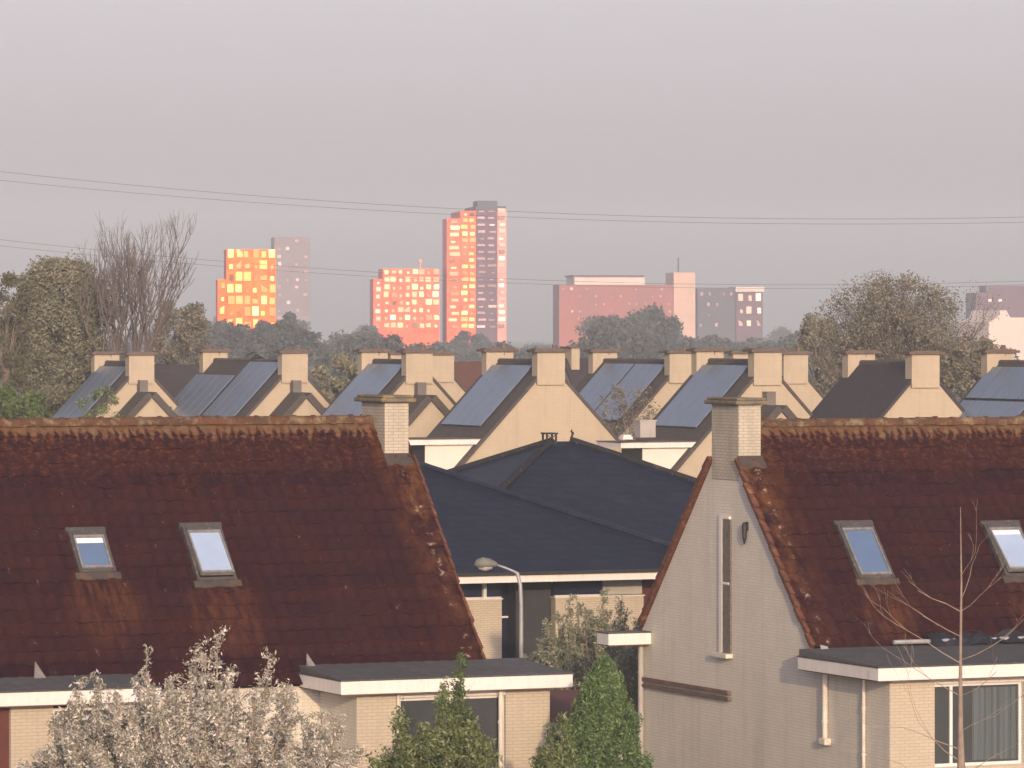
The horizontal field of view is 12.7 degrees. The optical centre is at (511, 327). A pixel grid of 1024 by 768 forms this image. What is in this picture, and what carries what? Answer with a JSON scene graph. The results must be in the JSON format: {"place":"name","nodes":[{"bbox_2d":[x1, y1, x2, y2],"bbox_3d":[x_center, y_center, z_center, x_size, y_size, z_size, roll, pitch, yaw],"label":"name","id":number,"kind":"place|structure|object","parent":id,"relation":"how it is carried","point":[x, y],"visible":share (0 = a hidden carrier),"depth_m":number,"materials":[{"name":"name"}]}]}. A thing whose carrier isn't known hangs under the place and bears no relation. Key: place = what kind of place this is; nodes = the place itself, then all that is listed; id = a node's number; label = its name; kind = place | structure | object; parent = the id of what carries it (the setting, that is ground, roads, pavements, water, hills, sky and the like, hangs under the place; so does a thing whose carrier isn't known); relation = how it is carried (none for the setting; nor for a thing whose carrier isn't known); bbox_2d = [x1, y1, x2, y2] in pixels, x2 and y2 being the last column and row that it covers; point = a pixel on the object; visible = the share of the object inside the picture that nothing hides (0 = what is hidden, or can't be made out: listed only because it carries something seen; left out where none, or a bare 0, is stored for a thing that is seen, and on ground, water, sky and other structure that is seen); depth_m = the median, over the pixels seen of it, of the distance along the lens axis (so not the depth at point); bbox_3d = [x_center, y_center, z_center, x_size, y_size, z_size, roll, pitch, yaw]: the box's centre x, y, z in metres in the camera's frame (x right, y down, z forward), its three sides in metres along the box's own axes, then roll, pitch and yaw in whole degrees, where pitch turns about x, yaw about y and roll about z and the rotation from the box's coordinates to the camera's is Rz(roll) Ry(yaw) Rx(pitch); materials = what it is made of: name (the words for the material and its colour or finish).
{"place":"outdoors","nodes":[
{"label":"outdoors","id":0,"kind":"place"},
{"bbox_2d":[154,364,198,397],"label":"roof","id":1,"kind":"structure","parent":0,"point":[174,380],"depth_m":224.89,"materials":[{"name":"grey tile"}]},
{"bbox_2d":[173,346,331,416],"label":"terrace house","id":2,"kind":"structure","parent":0,"point":[220,383],"depth_m":199.02,"materials":[{"name":"grey tile"}]},
{"bbox_2d":[320,345,455,436],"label":"terrace house","id":3,"kind":"structure","parent":0,"point":[410,372],"depth_m":189.60,"materials":[{"name":"beige brick"}]},
{"bbox_2d":[388,348,466,402],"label":"terrace house","id":4,"kind":"structure","parent":0,"point":[446,378],"depth_m":214.33,"materials":[{"name":"beige brick"}]},
{"bbox_2d":[454,361,481,389],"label":"terrace house","id":5,"kind":"structure","parent":0,"point":[467,374],"depth_m":224.95,"materials":[{"name":"red tile"}]},
{"bbox_2d":[1,341,959,695],"bbox_3d":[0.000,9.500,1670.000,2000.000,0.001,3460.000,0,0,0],"label":"ground","id":6,"kind":"structure","parent":0,"point":[519,343],"depth_m":2767.25,"materials":[{"name":"green plant"}]},
{"bbox_2d":[0,270,42,416],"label":"broadleaf tree","id":7,"kind":"object","parent":6,"relation":"on","point":[9,356],"visible":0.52,"depth_m":204.43,"materials":[{"name":"green plant"}]},
{"bbox_2d":[0,384,52,418],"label":"broadleaf tree","id":8,"kind":"object","parent":6,"relation":"on","point":[12,407],"visible":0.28,"depth_m":195.41,"materials":[{"name":"green plant"}]},
{"bbox_2d":[0,249,119,417],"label":"broadleaf tree","id":9,"kind":"object","parent":6,"relation":"on","point":[59,373],"visible":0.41,"depth_m":212.75,"materials":[{"name":"green plant"}]},
{"bbox_2d":[13,669,154,767],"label":"flowering shrub","id":10,"kind":"object","parent":6,"relation":"on","point":[63,720],"visible":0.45,"depth_m":73.70,"materials":[{"name":"beige plant"}]},
{"bbox_2d":[75,383,126,416],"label":"garden tree","id":11,"kind":"object","parent":6,"relation":"on","point":[101,409],"visible":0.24,"depth_m":183.53,"materials":[{"name":"green plant"}]},
{"bbox_2d":[52,351,178,417],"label":"terrace house","id":12,"kind":"structure","parent":6,"relation":"on","point":[132,381],"depth_m":204.56,"materials":[{"name":"beige brick"}]},
{"bbox_2d":[74,210,198,363],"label":"bare tree","id":13,"kind":"object","parent":6,"relation":"on","point":[140,282],"visible":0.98,"depth_m":211.73,"materials":[{"name":"grey plant"}]},
{"bbox_2d":[143,301,216,364],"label":"broadleaf tree","id":14,"kind":"object","parent":6,"relation":"on","point":[185,342],"visible":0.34,"depth_m":249.38,"materials":[{"name":"grey plant"}]},
{"bbox_2d":[31,625,366,767],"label":"flowering shrub","id":15,"kind":"object","parent":6,"relation":"on","point":[174,753],"visible":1,"depth_m":72.08,"materials":[{"name":"beige plant"}]},
{"bbox_2d":[216,249,275,328],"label":"tower block","id":16,"kind":"structure","parent":6,"relation":"on","point":[245,295],"depth_m":799.87,"materials":[{"name":"orange concrete"}]},
{"bbox_2d":[227,284,232,291],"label":"window","id":17,"kind":"structure","parent":16,"relation":"in","point":[229,286],"depth_m":799.35,"materials":[{"name":"yellow glass"}]},
{"bbox_2d":[228,249,233,257],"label":"window","id":18,"kind":"structure","parent":16,"relation":"in","point":[230,251],"depth_m":799.35,"materials":[{"name":"yellow glass"}]},
{"bbox_2d":[228,296,234,303],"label":"window","id":19,"kind":"structure","parent":16,"relation":"in","point":[231,299],"depth_m":799.35,"materials":[{"name":"orange glass"}]},
{"bbox_2d":[229,274,233,280],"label":"window","id":20,"kind":"structure","parent":16,"relation":"in","point":[231,277],"depth_m":799.35,"materials":[{"name":"red glass"}]},
{"bbox_2d":[235,284,241,291],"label":"window","id":21,"kind":"structure","parent":16,"relation":"in","point":[238,287],"depth_m":799.54,"materials":[{"name":"yellow glass"}]},
{"bbox_2d":[236,318,241,323],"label":"window","id":22,"kind":"structure","parent":16,"relation":"in","point":[238,320],"depth_m":799.54,"materials":[{"name":"yellow glass"}]},
{"bbox_2d":[236,272,241,280],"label":"window","id":23,"kind":"structure","parent":16,"relation":"in","point":[238,274],"depth_m":799.35,"materials":[{"name":"yellow glass"}]},
{"bbox_2d":[236,261,241,268],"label":"window","id":24,"kind":"structure","parent":16,"relation":"in","point":[239,264],"depth_m":799.54,"materials":[{"name":"orange glass"}]},
{"bbox_2d":[236,296,242,303],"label":"window","id":25,"kind":"structure","parent":16,"relation":"in","point":[239,299],"depth_m":799.54,"materials":[{"name":"yellow glass"}]},
{"bbox_2d":[236,249,242,257],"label":"window","id":26,"kind":"structure","parent":16,"relation":"in","point":[239,254],"depth_m":799.74,"materials":[{"name":"yellow glass"}]},
{"bbox_2d":[244,251,248,257],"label":"window","id":27,"kind":"structure","parent":16,"relation":"in","point":[246,253],"depth_m":799.74,"materials":[{"name":"orange glass"}]},
{"bbox_2d":[245,296,249,303],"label":"window","id":28,"kind":"structure","parent":16,"relation":"in","point":[247,298],"depth_m":799.54,"materials":[{"name":"orange glass"}]},
{"bbox_2d":[244,272,250,280],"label":"window","id":29,"kind":"structure","parent":16,"relation":"in","point":[247,275],"depth_m":799.54,"materials":[{"name":"yellow glass"}]},
{"bbox_2d":[245,307,250,315],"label":"window","id":30,"kind":"structure","parent":16,"relation":"in","point":[247,309],"depth_m":799.54,"materials":[{"name":"orange glass"}]},
{"bbox_2d":[252,306,258,315],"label":"window","id":31,"kind":"structure","parent":16,"relation":"in","point":[255,309],"depth_m":799.93,"materials":[{"name":"glass"}]},
{"bbox_2d":[253,250,258,257],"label":"window","id":32,"kind":"structure","parent":16,"relation":"in","point":[255,252],"depth_m":799.84,"materials":[{"name":"orange glass"}]},
{"bbox_2d":[260,275,266,280],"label":"window","id":33,"kind":"structure","parent":16,"relation":"in","point":[262,278],"depth_m":800.13,"materials":[{"name":"orange glass"}]},
{"bbox_2d":[260,260,266,268],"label":"window","id":34,"kind":"structure","parent":16,"relation":"in","point":[261,261],"depth_m":799.93,"materials":[{"name":"yellow glass"}]},
{"bbox_2d":[261,296,266,303],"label":"window","id":35,"kind":"structure","parent":16,"relation":"in","point":[263,298],"depth_m":799.93,"materials":[{"name":"yellow glass"}]},
{"bbox_2d":[261,285,266,291],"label":"window","id":36,"kind":"structure","parent":16,"relation":"in","point":[263,289],"depth_m":800.13,"materials":[{"name":"orange glass"}]},
{"bbox_2d":[268,249,274,257],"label":"window","id":37,"kind":"structure","parent":16,"relation":"in","point":[271,252],"depth_m":800.33,"materials":[{"name":"yellow glass"}]},
{"bbox_2d":[269,308,274,315],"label":"window","id":38,"kind":"structure","parent":16,"relation":"in","point":[272,310],"depth_m":800.13,"materials":[{"name":"orange glass"}]},
{"bbox_2d":[269,298,274,303],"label":"window","id":39,"kind":"structure","parent":16,"relation":"in","point":[271,300],"depth_m":800.13,"materials":[{"name":"yellow glass"}]},
{"bbox_2d":[269,284,274,292],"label":"window","id":40,"kind":"structure","parent":16,"relation":"in","point":[272,286],"depth_m":800.13,"materials":[{"name":"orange glass"}]},
{"bbox_2d":[0,394,573,767],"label":"brick house","id":41,"kind":"structure","parent":6,"relation":"on","point":[313,552],"depth_m":87.86,"materials":[{"name":"brown tile"}]},
{"bbox_2d":[0,707,8,767],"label":"door","id":42,"kind":"structure","parent":41,"relation":"in","point":[4,712],"depth_m":83.19,"materials":[{"name":"metal"}]},
{"bbox_2d":[53,706,113,765],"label":"window","id":43,"kind":"structure","parent":41,"relation":"in","point":[89,708],"depth_m":83.72,"materials":[{"name":"white paint"}]},
{"bbox_2d":[400,695,503,767],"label":"window","id":44,"kind":"structure","parent":41,"relation":"in","point":[486,707],"depth_m":86.23,"materials":[{"name":"grey glass"}]},
{"bbox_2d":[271,237,309,330],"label":"tower block","id":45,"kind":"structure","parent":6,"relation":"on","point":[292,292],"depth_m":1399.99,"materials":[{"name":"grey concrete"}]},
{"bbox_2d":[310,351,357,401],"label":"broadleaf tree","id":46,"kind":"object","parent":6,"relation":"on","point":[331,388],"visible":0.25,"depth_m":236.75,"materials":[{"name":"grey plant"}]},
{"bbox_2d":[370,259,438,347],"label":"tower block","id":47,"kind":"structure","parent":6,"relation":"on","point":[405,308],"depth_m":1100.01,"materials":[{"name":"concrete"}]},
{"bbox_2d":[384,284,389,289],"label":"window","id":48,"kind":"structure","parent":47,"relation":"in","point":[386,286],"depth_m":1099.27,"materials":[{"name":"yellow glass"}]},
{"bbox_2d":[412,284,417,289],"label":"window","id":49,"kind":"structure","parent":47,"relation":"in","point":[414,286],"depth_m":1099.81,"materials":[{"name":"yellow glass"}]},
{"bbox_2d":[426,314,431,319],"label":"window","id":50,"kind":"structure","parent":47,"relation":"in","point":[428,316],"depth_m":1100.34,"materials":[{"name":"glass"}]},
{"bbox_2d":[426,299,431,304],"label":"window","id":51,"kind":"structure","parent":47,"relation":"in","point":[428,301],"depth_m":1100.34,"materials":[{"name":"yellow glass"}]},
{"bbox_2d":[364,676,502,767],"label":"garden shrub","id":52,"kind":"object","parent":6,"relation":"on","point":[429,752],"visible":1,"depth_m":73.44,"materials":[{"name":"green plant"}]},
{"bbox_2d":[429,647,487,765],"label":"garden shrub","id":53,"kind":"object","parent":6,"relation":"on","point":[457,708],"visible":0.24,"depth_m":78.83,"materials":[{"name":"green plant"}]},
{"bbox_2d":[442,201,505,344],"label":"tower block","id":54,"kind":"structure","parent":6,"relation":"on","point":[473,246],"depth_m":1100.08,"materials":[{"name":"pink concrete"}]},
{"bbox_2d":[449,272,457,275],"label":"window","id":55,"kind":"structure","parent":54,"relation":"in","point":[451,273],"depth_m":1099.00,"materials":[{"name":"glass"}]},
{"bbox_2d":[449,252,459,255],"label":"window","id":56,"kind":"structure","parent":54,"relation":"in","point":[450,253],"depth_m":1099.00,"materials":[{"name":"yellow glass"}]},
{"bbox_2d":[450,226,458,229],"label":"window","id":57,"kind":"structure","parent":54,"relation":"in","point":[451,227],"depth_m":1099.00,"materials":[{"name":"glass"}]},
{"bbox_2d":[462,277,468,281],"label":"window","id":58,"kind":"structure","parent":54,"relation":"in","point":[465,279],"depth_m":1099.54,"materials":[{"name":"orange glass"}]},
{"bbox_2d":[498,208,504,212],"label":"window","id":59,"kind":"structure","parent":54,"relation":"in","point":[500,210],"depth_m":1100.61,"materials":[{"name":"glass"}]},
{"bbox_2d":[0,302,1019,401],"bbox_3d":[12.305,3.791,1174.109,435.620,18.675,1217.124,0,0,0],"label":"woodland","id":60,"kind":"object","parent":6,"relation":"on","point":[644,334],"visible":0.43,"depth_m":610.49,"materials":[{"name":"green plant"}]},
{"bbox_2d":[409,344,620,469],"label":"terrace house","id":61,"kind":"structure","parent":6,"relation":"on","point":[507,401],"depth_m":180.08,"materials":[{"name":"grey tile"}]},
{"bbox_2d":[419,463,669,669],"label":"bungalow","id":62,"kind":"object","parent":6,"relation":"on","point":[539,546],"visible":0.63,"depth_m":126.29,"materials":[{"name":"stone"}]},
{"bbox_2d":[460,583,500,598],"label":"window","id":63,"kind":"structure","parent":62,"relation":"in","point":[472,590],"depth_m":125.03,"materials":[{"name":"glass"}]},
{"bbox_2d":[502,616,507,657],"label":"door","id":64,"kind":"structure","parent":62,"relation":"in","point":[504,618],"depth_m":126.11,"materials":[{"name":"white paint"}]},
{"bbox_2d":[553,580,603,596],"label":"window","id":65,"kind":"structure","parent":62,"relation":"in","point":[560,588],"depth_m":126.17,"materials":[{"name":"glass"}]},
{"bbox_2d":[529,711,582,767],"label":"garden shrub","id":66,"kind":"object","parent":6,"relation":"on","point":[559,755],"visible":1,"depth_m":80.30,"materials":[{"name":"green plant"}]},
{"bbox_2d":[447,429,696,595],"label":"hipped house","id":67,"kind":"structure","parent":6,"relation":"on","point":[610,486],"depth_m":136.50,"materials":[{"name":"stone"}]},
{"bbox_2d":[523,587,640,710],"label":"garden shrub","id":68,"kind":"object","parent":6,"relation":"on","point":[579,663],"visible":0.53,"depth_m":102.98,"materials":[{"name":"grey green leaves"},{"name":"bark"}]},
{"bbox_2d":[550,689,624,766],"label":"garden shed","id":69,"kind":"structure","parent":6,"relation":"on","point":[561,700],"depth_m":88.24,"materials":[{"name":"brown wood"}]},
{"bbox_2d":[565,651,656,767],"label":"conifer","id":70,"kind":"object","parent":6,"relation":"on","point":[606,720],"visible":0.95,"depth_m":83.01,"materials":[{"name":"green plant"}]},
{"bbox_2d":[553,257,694,346],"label":"slab block","id":71,"kind":"structure","parent":6,"relation":"on","point":[573,303],"depth_m":1150.49,"materials":[{"name":"pink concrete"}]},
{"bbox_2d":[597,381,660,439],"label":"garden tree","id":72,"kind":"object","parent":6,"relation":"on","point":[620,393],"visible":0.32,"depth_m":183.64,"materials":[{"name":"brown plant"}]},
{"bbox_2d":[575,346,690,439],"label":"terrace house","id":73,"kind":"structure","parent":6,"relation":"on","point":[667,376],"depth_m":197.21,"materials":[{"name":"grey tile"}]},
{"bbox_2d":[596,348,812,477],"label":"terrace house","id":74,"kind":"structure","parent":6,"relation":"on","point":[681,442],"depth_m":176.56,"materials":[{"name":"grey tile"}]},
{"bbox_2d":[619,435,632,438],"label":"roof light","id":75,"kind":"object","parent":74,"relation":"attached to","point":[625,437],"visible":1,"depth_m":173.60,"materials":[{"name":"white paint"}]},
{"bbox_2d":[633,420,656,436],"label":"vent box","id":76,"kind":"object","parent":74,"relation":"on","point":[645,428],"visible":1,"depth_m":174.19,"materials":[{"name":"white metal"}]},
{"bbox_2d":[724,347,824,411],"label":"terrace house","id":77,"kind":"structure","parent":6,"relation":"on","point":[803,387],"depth_m":200.05,"materials":[{"name":"beige brick"}]},
{"bbox_2d":[788,313,842,395],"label":"broadleaf tree","id":78,"kind":"object","parent":6,"relation":"on","point":[818,382],"visible":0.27,"depth_m":249.29,"materials":[{"name":"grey plant"}]},
{"bbox_2d":[810,350,964,417],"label":"terrace house","id":79,"kind":"structure","parent":6,"relation":"on","point":[867,384],"depth_m":173.61,"materials":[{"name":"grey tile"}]},
{"bbox_2d":[802,267,1008,400],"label":"willow tree","id":80,"kind":"object","parent":6,"relation":"on","point":[894,337],"visible":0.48,"depth_m":208.07,"materials":[{"name":"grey plant"}]},
{"bbox_2d":[942,337,1000,398],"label":"broadleaf tree","id":81,"kind":"object","parent":6,"relation":"on","point":[962,385],"visible":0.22,"depth_m":199.67,"materials":[{"name":"grey plant"}]},
{"bbox_2d":[959,345,1023,416],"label":"terrace house","id":82,"kind":"structure","parent":6,"relation":"on","point":[996,389],"depth_m":173.37,"materials":[{"name":"glass"}]},
{"bbox_2d":[0,171,1014,218],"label":"power line","id":83,"kind":"object","parent":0,"point":[491,210],"visible":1,"depth_m":329.99,"materials":[{"name":"metal"}]},
{"bbox_2d":[0,239,1015,284],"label":"power line","id":84,"kind":"object","parent":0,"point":[503,278],"visible":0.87,"depth_m":329.99,"materials":[{"name":"metal"}]},
{"bbox_2d":[1,180,1019,223],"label":"power line","id":85,"kind":"object","parent":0,"point":[479,215],"visible":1,"depth_m":344.99,"materials":[{"name":"metal"}]},
{"bbox_2d":[0,0,1023,340],"label":"sky","id":86,"kind":"structure","parent":0,"point":[851,123],"materials":[{"name":"grey"}]},
{"bbox_2d":[5,246,1023,288],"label":"power line","id":87,"kind":"object","parent":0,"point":[522,283],"visible":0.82,"depth_m":344.99,"materials":[{"name":"metal"}]},
{"bbox_2d":[559,347,587,387],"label":"terrace house","id":88,"kind":"structure","parent":0,"point":[576,368],"depth_m":236.46,"materials":[{"name":"grey tile"}]},
{"bbox_2d":[695,288,735,342],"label":"slab block","id":89,"kind":"structure","parent":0,"point":[715,310],"depth_m":1210.06,"materials":[{"name":"grey concrete"}]},
{"bbox_2d":[728,287,763,342],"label":"slab block","id":90,"kind":"structure","parent":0,"point":[749,312],"depth_m":1209.87,"materials":[{"name":"grey concrete"}]},
{"bbox_2d":[738,294,742,300],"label":"window","id":91,"kind":"structure","parent":90,"relation":"in","point":[740,296],"depth_m":1209.38,"materials":[{"name":"glass"}]},
{"bbox_2d":[746,307,750,313],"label":"window","id":92,"kind":"structure","parent":90,"relation":"in","point":[748,309],"depth_m":1209.67,"materials":[{"name":"beige glass"}]},
{"bbox_2d":[756,293,760,300],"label":"window","id":93,"kind":"structure","parent":90,"relation":"in","point":[758,295],"depth_m":1209.97,"materials":[{"name":"grey glass"}]},
{"bbox_2d":[596,397,1023,767],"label":"brick house","id":94,"kind":"structure","parent":0,"point":[753,639],"depth_m":94.14,"materials":[{"name":"beige brick"}]},
{"bbox_2d":[711,515,732,658],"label":"slot window","id":95,"kind":"structure","parent":94,"relation":"in","point":[725,522],"depth_m":94.91,"materials":[{"name":"white paint"}]},
{"bbox_2d":[923,629,1023,646],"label":"roof sheet","id":96,"kind":"object","parent":94,"relation":"on","point":[967,638],"visible":0.92,"depth_m":92.36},
{"bbox_2d":[935,682,1020,766],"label":"window","id":97,"kind":"structure","parent":94,"relation":"in","point":[986,738],"depth_m":89.38,"materials":[{"name":"grey glass"}]},
{"bbox_2d":[830,505,1023,767],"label":"sapling","id":98,"kind":"object","parent":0,"point":[960,758],"visible":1,"depth_m":77.57,"materials":[{"name":"brown plant"}]},
{"bbox_2d":[961,310,1023,359],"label":"white house","id":99,"kind":"structure","parent":0,"point":[1008,331],"depth_m":640.37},
{"bbox_2d":[966,286,1023,318],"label":"slab block","id":100,"kind":"structure","parent":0,"point":[1011,298],"depth_m":1210.47,"materials":[{"name":"grey concrete"}]},
{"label":"road","id":101,"kind":"structure","parent":0,"visible":0},
{"bbox_2d":[474,557,522,657],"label":"street lamp","id":102,"kind":"object","parent":101,"relation":"on","point":[484,564],"visible":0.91,"depth_m":107.95,"materials":[{"name":"metal"}]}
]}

